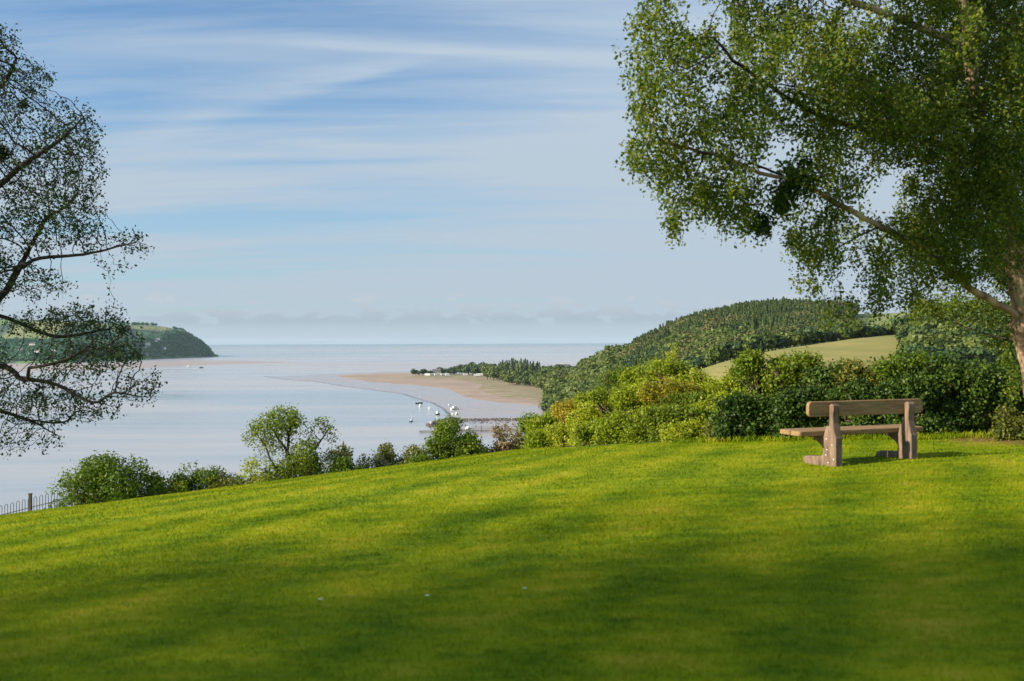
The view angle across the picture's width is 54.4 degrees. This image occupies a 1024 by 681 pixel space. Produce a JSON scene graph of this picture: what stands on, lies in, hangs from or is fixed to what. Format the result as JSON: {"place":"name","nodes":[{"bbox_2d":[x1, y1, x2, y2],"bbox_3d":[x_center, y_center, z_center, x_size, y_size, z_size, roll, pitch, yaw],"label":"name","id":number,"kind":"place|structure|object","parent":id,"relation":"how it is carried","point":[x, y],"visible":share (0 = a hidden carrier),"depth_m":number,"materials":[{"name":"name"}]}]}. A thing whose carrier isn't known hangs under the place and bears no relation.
{"place":"outdoors","nodes":[
{"label":"outdoors","id":0,"kind":"place"},
{"bbox_2d":[0,319,217,362],"bbox_3d":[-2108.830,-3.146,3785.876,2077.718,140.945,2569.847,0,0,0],"label":"headland","id":1,"kind":"structure","parent":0,"point":[182,340],"depth_m":3151.08,"materials":[{"name":"green plant"}]},
{"bbox_2d":[0,360,292,371],"bbox_3d":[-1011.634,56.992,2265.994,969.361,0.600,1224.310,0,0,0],"label":"sandbank","id":2,"kind":"structure","parent":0,"point":[19,367],"depth_m":2341.64,"materials":[{"name":"beige sand"}]},
{"bbox_2d":[0,343,627,514],"bbox_3d":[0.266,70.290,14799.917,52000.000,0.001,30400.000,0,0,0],"label":"sea","id":3,"kind":"structure","parent":0,"point":[203,416],"depth_m":745.86,"materials":[{"name":"liquid"}]},
{"bbox_2d":[264,371,544,420],"bbox_3d":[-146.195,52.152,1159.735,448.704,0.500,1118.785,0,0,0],"label":"mudflat","id":4,"kind":"structure","parent":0,"point":[443,398],"depth_m":893.98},
{"bbox_2d":[426,416,541,427],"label":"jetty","id":5,"kind":"object","parent":4,"relation":"on","point":[429,425],"visible":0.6,"depth_m":627.79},
{"bbox_2d":[337,373,541,404],"bbox_3d":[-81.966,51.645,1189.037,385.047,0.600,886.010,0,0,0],"label":"beach","id":6,"kind":"structure","parent":0,"point":[465,389],"depth_m":1186.87,"materials":[{"name":"beige sand"}]},
{"bbox_2d":[405,374,542,399],"bbox_3d":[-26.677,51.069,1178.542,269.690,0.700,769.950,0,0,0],"label":"dunes","id":7,"kind":"structure","parent":0,"point":[500,387],"depth_m":1085.52,"materials":[{"name":"beige sand"}]},
{"bbox_2d":[488,365,499,379],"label":"broadleaf tree","id":8,"kind":"object","parent":7,"relation":"on","point":[492,370],"visible":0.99,"depth_m":1266.61,"materials":[{"name":"green plant"}]},
{"bbox_2d":[495,367,556,387],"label":"shore wood","id":9,"kind":"object","parent":7,"relation":"on","point":[518,377],"visible":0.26,"depth_m":1138.76,"materials":[{"name":"green plant"}]},
{"bbox_2d":[425,420,545,442],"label":"mudbank","id":10,"kind":"structure","parent":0,"point":[486,436],"depth_m":578.17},
{"bbox_2d":[419,426,517,432],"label":"jetty","id":11,"kind":"object","parent":10,"relation":"on","point":[481,428],"visible":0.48,"depth_m":550.27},
{"bbox_2d":[0,0,1022,344],"label":"sky","id":12,"kind":"structure","parent":0,"point":[294,171],"materials":[{"name":"blue"}]},
{"bbox_2d":[0,436,1023,680],"bbox_3d":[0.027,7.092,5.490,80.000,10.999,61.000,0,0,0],"label":"lawn","id":13,"kind":"structure","parent":0,"point":[520,646],"depth_m":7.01,"materials":[{"name":"green plant"}]},
{"bbox_2d":[0,479,86,514],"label":"iron railing","id":14,"kind":"object","parent":13,"relation":"on","point":[30,502],"visible":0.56,"depth_m":31.05,"materials":[{"name":"black metal"}]},
{"bbox_2d":[37,450,172,509],"bbox_3d":[-12.303,4.645,31.013,4.359,2.536,3.320,0,0,0],"label":"round bush","id":15,"kind":"object","parent":13,"relation":"on","point":[107,479],"visible":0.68,"depth_m":30.47,"materials":[{"name":"green plant"}]},
{"bbox_2d":[142,470,168,489],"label":"bush","id":16,"kind":"object","parent":13,"relation":"on","point":[160,479],"visible":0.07,"depth_m":31.36,"materials":[{"name":"green plant"}]},
{"bbox_2d":[145,477,190,495],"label":"bush","id":17,"kind":"object","parent":13,"relation":"on","point":[176,486],"visible":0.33,"depth_m":31.05,"materials":[{"name":"green plant"}]},
{"bbox_2d":[169,460,226,492],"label":"bush","id":18,"kind":"object","parent":13,"relation":"on","point":[196,479],"visible":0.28,"depth_m":31.77,"materials":[{"name":"green plant"}]},
{"bbox_2d":[204,469,248,488],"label":"bush","id":19,"kind":"object","parent":13,"relation":"on","point":[229,480],"visible":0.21,"depth_m":31.56,"materials":[{"name":"green plant"}]},
{"bbox_2d":[220,457,281,484],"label":"bush","id":20,"kind":"object","parent":13,"relation":"on","point":[252,478],"visible":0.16,"depth_m":32.25,"materials":[{"name":"green plant"}]},
{"bbox_2d":[611,0,1023,409],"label":"birch tree","id":21,"kind":"object","parent":13,"relation":"on","point":[992,158],"visible":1,"depth_m":14.21,"materials":[{"name":"green plant"}]},
{"bbox_2d":[780,399,922,466],"bbox_3d":[4.986,1.309,14.338,2.175,0.925,0.755,0,0,-20],"label":"garden bench","id":22,"kind":"object","parent":13,"relation":"on","point":[902,435],"visible":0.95,"depth_m":14.17,"materials":[{"name":"brown wood"}]},
{"bbox_2d":[986,402,1023,440],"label":"bush","id":23,"kind":"object","parent":13,"relation":"on","point":[1010,427],"visible":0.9,"depth_m":16.82,"materials":[{"name":"green plant"}]},
{"bbox_2d":[570,434,984,446],"bbox_3d":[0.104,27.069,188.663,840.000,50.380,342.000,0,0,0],"label":"hillside","id":24,"kind":"structure","parent":0,"point":[663,441],"depth_m":23.49,"materials":[{"name":"green plant"}]},
{"bbox_2d":[0,23,167,459],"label":"sycamore tree","id":25,"kind":"object","parent":24,"relation":"on","point":[50,216],"visible":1,"depth_m":35.47,"materials":[{"name":"green plant"}]},
{"bbox_2d":[241,402,343,480],"bbox_3d":[-7.307,3.619,32.967,3.246,3.179,2.409,0,0,34],"label":"open tree","id":26,"kind":"object","parent":24,"relation":"on","point":[293,420],"visible":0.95,"depth_m":32.71,"materials":[{"name":"green plant"}]},
{"bbox_2d":[270,449,321,479],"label":"bush","id":27,"kind":"object","parent":24,"relation":"on","point":[296,467],"visible":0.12,"depth_m":33.01,"materials":[{"name":"green plant"}]},
{"bbox_2d":[323,440,369,470],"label":"bush","id":28,"kind":"object","parent":24,"relation":"on","point":[341,453],"visible":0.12,"depth_m":34.44,"materials":[{"name":"green plant"}]},
{"bbox_2d":[326,455,369,472],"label":"bush","id":29,"kind":"object","parent":24,"relation":"on","point":[342,463],"visible":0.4,"depth_m":32.42,"materials":[{"name":"green plant"}]},
{"bbox_2d":[353,454,393,469],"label":"bush","id":30,"kind":"object","parent":24,"relation":"on","point":[378,462],"visible":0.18,"depth_m":33.95,"materials":[{"name":"green plant"}]},
{"bbox_2d":[371,439,419,466],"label":"bush","id":31,"kind":"object","parent":24,"relation":"on","point":[385,452],"visible":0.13,"depth_m":34.71,"materials":[{"name":"green plant"}]},
{"bbox_2d":[390,441,429,464],"bbox_3d":[-3.445,4.063,33.476,1.580,1.283,1.106,0,0,0],"label":"hawthorn","id":32,"kind":"object","parent":24,"relation":"on","point":[410,450],"visible":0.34,"depth_m":33.40,"materials":[{"name":"green plant"}]},
{"bbox_2d":[398,451,435,463],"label":"bush","id":33,"kind":"object","parent":24,"relation":"on","point":[426,457],"visible":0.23,"depth_m":31.85,"materials":[{"name":"green plant"}]},
{"bbox_2d":[418,412,490,459],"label":"bush","id":34,"kind":"object","parent":24,"relation":"on","point":[445,433],"visible":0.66,"depth_m":33.67,"materials":[{"name":"green plant"}]},
{"bbox_2d":[485,423,523,451],"bbox_3d":[-0.284,3.515,33.994,1.523,1.514,1.223,0,0,0],"label":"ash sapling","id":35,"kind":"object","parent":24,"relation":"on","point":[510,445],"visible":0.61,"depth_m":33.91,"materials":[{"name":"brown plant"}]},
{"bbox_2d":[503,412,538,448],"bbox_3d":[0.607,3.672,38.001,1.735,1.981,1.254,0,0,20],"label":"sapling","id":36,"kind":"object","parent":24,"relation":"on","point":[522,428],"visible":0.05,"depth_m":37.95,"materials":[{"name":"green plant"}]},
{"bbox_2d":[524,410,564,440],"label":"hedge shrub","id":37,"kind":"object","parent":24,"relation":"on","point":[543,420],"visible":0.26,"depth_m":30.24,"materials":[{"name":"green plant"}]},
{"bbox_2d":[520,425,571,448],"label":"hedge shrub","id":38,"kind":"object","parent":24,"relation":"on","point":[538,439],"visible":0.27,"depth_m":27.64,"materials":[{"name":"green plant"}]},
{"bbox_2d":[539,420,588,447],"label":"hedge shrub","id":39,"kind":"object","parent":24,"relation":"on","point":[558,431],"visible":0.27,"depth_m":27.17,"materials":[{"name":"green plant"}]},
{"bbox_2d":[548,392,581,426],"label":"hedge shrub","id":40,"kind":"object","parent":24,"relation":"on","point":[562,408],"visible":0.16,"depth_m":29.52,"materials":[{"name":"yellow plant"}]},
{"bbox_2d":[568,386,606,409],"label":"hedge shrub","id":41,"kind":"object","parent":24,"relation":"on","point":[580,397],"visible":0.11,"depth_m":28.83,"materials":[{"name":"green plant"}]},
{"bbox_2d":[558,396,624,445],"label":"hedge shrub","id":42,"kind":"object","parent":24,"relation":"on","point":[583,414],"visible":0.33,"depth_m":26.45,"materials":[{"name":"green plant"}]},
{"bbox_2d":[570,420,615,446],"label":"hedge shrub","id":43,"kind":"object","parent":24,"relation":"on","point":[582,432],"visible":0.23,"depth_m":24.67,"materials":[{"name":"green plant"}]},
{"bbox_2d":[591,362,631,401],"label":"hedge shrub","id":44,"kind":"object","parent":24,"relation":"on","point":[613,375],"visible":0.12,"depth_m":28.07,"materials":[{"name":"green plant"}]},
{"bbox_2d":[587,410,640,445],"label":"hedge shrub","id":45,"kind":"object","parent":24,"relation":"on","point":[608,427],"visible":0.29,"depth_m":24.18,"materials":[{"name":"green plant"}]},
{"bbox_2d":[580,379,649,444],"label":"hedge shrub","id":46,"kind":"object","parent":24,"relation":"on","point":[597,396],"visible":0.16,"depth_m":26.07,"materials":[{"name":"green plant"}]},
{"bbox_2d":[617,358,664,412],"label":"hedge shrub","id":47,"kind":"object","parent":24,"relation":"on","point":[627,374],"visible":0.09,"depth_m":27.26,"materials":[{"name":"green plant"}]},
{"bbox_2d":[605,375,681,418],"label":"hedge shrub","id":48,"kind":"object","parent":24,"relation":"on","point":[625,395],"visible":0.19,"depth_m":25.21,"materials":[{"name":"green plant"}]},
{"bbox_2d":[610,402,685,443],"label":"hedge shrub","id":49,"kind":"object","parent":24,"relation":"on","point":[630,435],"visible":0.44,"depth_m":23.60,"materials":[{"name":"green plant"}]},
{"bbox_2d":[630,354,693,384],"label":"hedge shrub","id":50,"kind":"object","parent":24,"relation":"on","point":[669,366],"visible":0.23,"depth_m":26.68,"materials":[{"name":"green plant"}]},
{"bbox_2d":[635,375,706,408],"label":"hedge shrub","id":51,"kind":"object","parent":24,"relation":"on","point":[651,398],"visible":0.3,"depth_m":24.68,"materials":[{"name":"green plant"}]},
{"bbox_2d":[665,342,679,376],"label":"hedge shrub","id":52,"kind":"object","parent":24,"relation":"on","point":[676,350],"visible":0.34,"depth_m":27.41,"materials":[{"name":"green plant"}]},
{"bbox_2d":[640,400,709,441],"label":"hedge shrub","id":53,"kind":"object","parent":24,"relation":"on","point":[664,413],"visible":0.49,"depth_m":23.08,"materials":[{"name":"green plant"}]},
{"bbox_2d":[654,416,709,441],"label":"hedge shrub","id":54,"kind":"object","parent":24,"relation":"on","point":[686,430],"visible":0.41,"depth_m":22.52,"materials":[{"name":"green plant"}]},
{"bbox_2d":[650,387,722,411],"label":"hedge shrub","id":55,"kind":"object","parent":24,"relation":"on","point":[687,397],"visible":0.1,"depth_m":24.10,"materials":[{"name":"green plant"}]},
{"bbox_2d":[660,365,720,395],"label":"hedge shrub","id":56,"kind":"object","parent":24,"relation":"on","point":[694,377],"visible":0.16,"depth_m":25.88,"materials":[{"name":"green plant"}]},
{"bbox_2d":[684,395,715,421],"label":"hedge shrub","id":57,"kind":"object","parent":24,"relation":"on","point":[703,404],"visible":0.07,"depth_m":23.38,"materials":[{"name":"green plant"}]},
{"bbox_2d":[697,412,721,438],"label":"hedge shrub","id":58,"kind":"object","parent":24,"relation":"on","point":[707,428],"visible":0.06,"depth_m":21.45,"materials":[{"name":"green plant"}]},
{"bbox_2d":[696,379,727,398],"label":"hedge shrub","id":59,"kind":"object","parent":24,"relation":"on","point":[704,386],"visible":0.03,"depth_m":25.24,"materials":[{"name":"green plant"}]},
{"bbox_2d":[700,368,754,396],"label":"hedge shrub","id":60,"kind":"object","parent":24,"relation":"on","point":[714,386],"visible":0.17,"depth_m":24.41,"materials":[{"name":"green plant"}]},
{"bbox_2d":[706,385,755,414],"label":"hedge shrub","id":61,"kind":"object","parent":24,"relation":"on","point":[719,395],"visible":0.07,"depth_m":22.86,"materials":[{"name":"green plant"}]},
{"bbox_2d":[707,388,778,441],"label":"hedge bush","id":62,"kind":"object","parent":24,"relation":"on","point":[746,416],"visible":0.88,"depth_m":20.17,"materials":[{"name":"green plant"}]},
{"bbox_2d":[725,345,799,435],"bbox_3d":[5.301,1.146,21.202,1.668,2.114,1.017,0,0,0],"label":"hedge bush","id":63,"kind":"object","parent":24,"relation":"on","point":[748,362],"visible":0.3,"depth_m":21.05,"materials":[{"name":"green plant"}]},
{"bbox_2d":[753,346,825,431],"bbox_3d":[5.995,1.125,20.764,1.908,2.018,1.031,0,0,0],"label":"hedge bush","id":64,"kind":"object","parent":24,"relation":"on","point":[783,375],"visible":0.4,"depth_m":20.63,"materials":[{"name":"green plant"}]},
{"bbox_2d":[766,380,848,439],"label":"hedge bush","id":65,"kind":"object","parent":24,"relation":"on","point":[789,405],"visible":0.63,"depth_m":19.44,"materials":[{"name":"green plant"}]},
{"bbox_2d":[797,357,872,425],"bbox_3d":[6.580,1.199,20.218,1.796,1.740,1.158,0,0,0],"label":"hedge bush","id":66,"kind":"object","parent":24,"relation":"on","point":[822,376],"visible":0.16,"depth_m":20.06,"materials":[{"name":"green plant"}]},
{"bbox_2d":[819,375,899,437],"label":"hedge bush","id":67,"kind":"object","parent":24,"relation":"on","point":[860,389],"visible":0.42,"depth_m":18.88,"materials":[{"name":"green plant"}]},
{"bbox_2d":[828,357,890,425],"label":"hedge bush","id":68,"kind":"object","parent":24,"relation":"on","point":[850,377],"visible":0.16,"depth_m":19.86,"materials":[{"name":"green plant"}]},
{"bbox_2d":[858,345,948,419],"bbox_3d":[7.756,1.033,19.591,1.829,1.895,1.103,0,0,0],"label":"hedge bush","id":69,"kind":"object","parent":24,"relation":"on","point":[894,367],"visible":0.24,"depth_m":19.42,"materials":[{"name":"green plant"}]},
{"bbox_2d":[875,368,962,435],"bbox_3d":[7.599,1.224,18.676,1.751,1.456,1.050,0,0,0],"label":"hedge bush","id":70,"kind":"object","parent":24,"relation":"on","point":[933,416],"visible":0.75,"depth_m":18.50,"materials":[{"name":"green plant"}]},
{"bbox_2d":[902,350,985,432],"bbox_3d":[8.429,1.061,19.398,1.766,1.763,1.116,0,0,0],"label":"hedge bush","id":71,"kind":"object","parent":24,"relation":"on","point":[932,369],"visible":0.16,"depth_m":19.20,"materials":[{"name":"green plant"}]},
{"bbox_2d":[935,356,1021,434],"bbox_3d":[8.842,1.085,18.899,1.723,1.638,1.106,0,0,0],"label":"hedge bush","id":72,"kind":"object","parent":24,"relation":"on","point":[982,385],"visible":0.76,"depth_m":18.66,"materials":[{"name":"green plant"}]},
{"bbox_2d":[982,353,1023,424],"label":"hedge bush","id":73,"kind":"object","parent":24,"relation":"on","point":[1019,404],"visible":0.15,"depth_m":19.45,"materials":[{"name":"green plant"}]},
{"bbox_2d":[690,335,972,397],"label":"meadow","id":74,"kind":"structure","parent":0,"point":[867,348],"depth_m":335.61,"materials":[{"name":"green plant"}]},
{"bbox_2d":[705,343,723,363],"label":"broadleaf tree","id":75,"kind":"object","parent":74,"relation":"on","point":[713,353],"visible":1,"depth_m":356.39,"materials":[{"name":"green plant"}]},
{"bbox_2d":[715,340,733,360],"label":"dark broadleaf tree","id":76,"kind":"object","parent":74,"relation":"on","point":[726,344],"visible":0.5,"depth_m":362.69,"materials":[{"name":"green plant"}]},
{"bbox_2d":[719,347,729,361],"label":"broadleaf tree","id":77,"kind":"object","parent":74,"relation":"on","point":[725,355],"visible":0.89,"depth_m":357.45,"materials":[{"name":"green plant"}]},
{"bbox_2d":[729,343,740,357],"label":"dark broadleaf tree","id":78,"kind":"object","parent":74,"relation":"on","point":[735,348],"visible":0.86,"depth_m":361.06,"materials":[{"name":"green plant"}]},
{"bbox_2d":[746,334,762,349],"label":"broadleaf tree","id":79,"kind":"object","parent":74,"relation":"on","point":[756,339],"visible":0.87,"depth_m":368.06,"materials":[{"name":"green plant"}]},
{"bbox_2d":[759,336,770,351],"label":"dark broadleaf tree","id":80,"kind":"object","parent":74,"relation":"on","point":[765,340],"visible":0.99,"depth_m":367.51,"materials":[{"name":"green plant"}]},
{"bbox_2d":[760,331,777,351],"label":"broadleaf tree","id":81,"kind":"object","parent":74,"relation":"on","point":[773,340],"visible":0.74,"depth_m":370.24,"materials":[{"name":"green plant"}]},
{"bbox_2d":[776,336,788,349],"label":"dark broadleaf tree","id":82,"kind":"object","parent":74,"relation":"on","point":[780,341],"visible":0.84,"depth_m":371.69,"materials":[{"name":"green plant"}]},
{"bbox_2d":[784,332,797,347],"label":"broadleaf tree","id":83,"kind":"object","parent":74,"relation":"on","point":[791,337],"visible":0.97,"depth_m":373.48,"materials":[{"name":"green plant"}]},
{"bbox_2d":[792,332,803,346],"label":"broadleaf tree","id":84,"kind":"object","parent":74,"relation":"on","point":[799,338],"visible":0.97,"depth_m":372.82,"materials":[{"name":"green plant"}]},
{"bbox_2d":[801,325,816,344],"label":"dark broadleaf tree","id":85,"kind":"object","parent":74,"relation":"on","point":[808,331],"visible":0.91,"depth_m":375.46,"materials":[{"name":"green plant"}]},
{"bbox_2d":[838,326,849,339],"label":"broadleaf tree","id":86,"kind":"object","parent":74,"relation":"on","point":[843,331],"visible":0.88,"depth_m":382.30,"materials":[{"name":"green plant"}]},
{"bbox_2d":[841,320,864,337],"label":"broadleaf tree","id":87,"kind":"object","parent":74,"relation":"on","point":[860,327],"visible":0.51,"depth_m":385.24,"materials":[{"name":"green plant"}]},
{"bbox_2d":[871,325,885,335],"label":"dark broadleaf tree","id":88,"kind":"object","parent":74,"relation":"on","point":[878,330],"visible":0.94,"depth_m":388.51,"materials":[{"name":"green plant"}]},
{"bbox_2d":[878,321,893,334],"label":"broadleaf tree","id":89,"kind":"object","parent":74,"relation":"on","point":[886,324],"visible":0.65,"depth_m":391.37,"materials":[{"name":"green plant"}]},
{"bbox_2d":[891,316,912,330],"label":"dark broadleaf tree","id":90,"kind":"object","parent":74,"relation":"on","point":[900,322],"visible":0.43,"depth_m":374.92,"materials":[{"name":"green plant"}]},
{"bbox_2d":[894,328,909,340],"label":"dark broadleaf tree","id":91,"kind":"object","parent":74,"relation":"on","point":[899,335],"visible":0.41,"depth_m":332.12,"materials":[{"name":"green plant"}]},
{"bbox_2d":[900,338,919,348],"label":"broadleaf tree","id":92,"kind":"object","parent":74,"relation":"on","point":[909,342],"visible":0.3,"depth_m":309.95,"materials":[{"name":"green plant"}]},
{"bbox_2d":[915,332,937,342],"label":"broadleaf tree","id":93,"kind":"object","parent":74,"relation":"on","point":[919,338],"visible":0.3,"depth_m":315.12,"materials":[{"name":"green plant"}]},
{"bbox_2d":[923,339,943,350],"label":"broadleaf tree","id":94,"kind":"object","parent":74,"relation":"on","point":[926,343],"visible":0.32,"depth_m":309.43,"materials":[{"name":"green plant"}]},
{"bbox_2d":[893,314,1008,350],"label":"copse wood","id":95,"kind":"object","parent":74,"relation":"on","point":[944,330],"visible":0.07,"depth_m":345.36,"materials":[{"name":"green plant"}]},
{"bbox_2d":[895,314,1007,359],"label":"dark copse wood","id":96,"kind":"object","parent":74,"relation":"on","point":[957,331],"visible":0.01,"depth_m":334.98,"materials":[{"name":"green plant"}]},
{"bbox_2d":[945,348,965,360],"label":"dark broadleaf tree","id":97,"kind":"object","parent":74,"relation":"on","point":[959,353],"visible":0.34,"depth_m":295.18,"materials":[{"name":"green plant"}]},
{"bbox_2d":[961,347,982,361],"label":"dark broadleaf tree","id":98,"kind":"object","parent":74,"relation":"on","point":[970,355],"visible":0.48,"depth_m":297.00,"materials":[{"name":"green plant"}]},
{"bbox_2d":[965,335,987,347],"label":"broadleaf tree","id":99,"kind":"object","parent":74,"relation":"on","point":[972,340],"visible":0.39,"depth_m":314.41,"materials":[{"name":"green plant"}]},
{"bbox_2d":[971,346,992,363],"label":"dark broadleaf tree","id":100,"kind":"object","parent":74,"relation":"on","point":[980,350],"visible":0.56,"depth_m":296.07,"materials":[{"name":"green plant"}]},
{"bbox_2d":[672,429,996,443],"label":"long grass","id":101,"kind":"structure","parent":0,"point":[871,437],"depth_m":18.53,"materials":[{"name":"green plant"}]},
{"bbox_2d":[855,313,910,325],"bbox_3d":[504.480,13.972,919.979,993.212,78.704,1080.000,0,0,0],"label":"wooded hill","id":102,"kind":"structure","parent":0,"point":[865,316],"depth_m":724.78,"materials":[{"name":"green plant"}]},
{"bbox_2d":[538,396,564,410],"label":"broadleaf tree","id":103,"kind":"object","parent":102,"relation":"on","point":[545,404],"visible":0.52,"depth_m":649.02,"materials":[{"name":"green plant"}]},
{"bbox_2d":[561,300,1010,401],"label":"broadleaf wood","id":104,"kind":"object","parent":102,"relation":"on","point":[702,342],"visible":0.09,"depth_m":627.02,"materials":[{"name":"green plant"}]},
{"bbox_2d":[610,299,1010,370],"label":"dark wood","id":105,"kind":"object","parent":102,"relation":"on","point":[627,361],"visible":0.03,"depth_m":640.64,"materials":[{"name":"green plant"}]},
{"bbox_2d":[615,300,1010,370],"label":"budding wood","id":106,"kind":"object","parent":102,"relation":"on","point":[709,325],"visible":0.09,"depth_m":660.03,"materials":[{"name":"green plant"}]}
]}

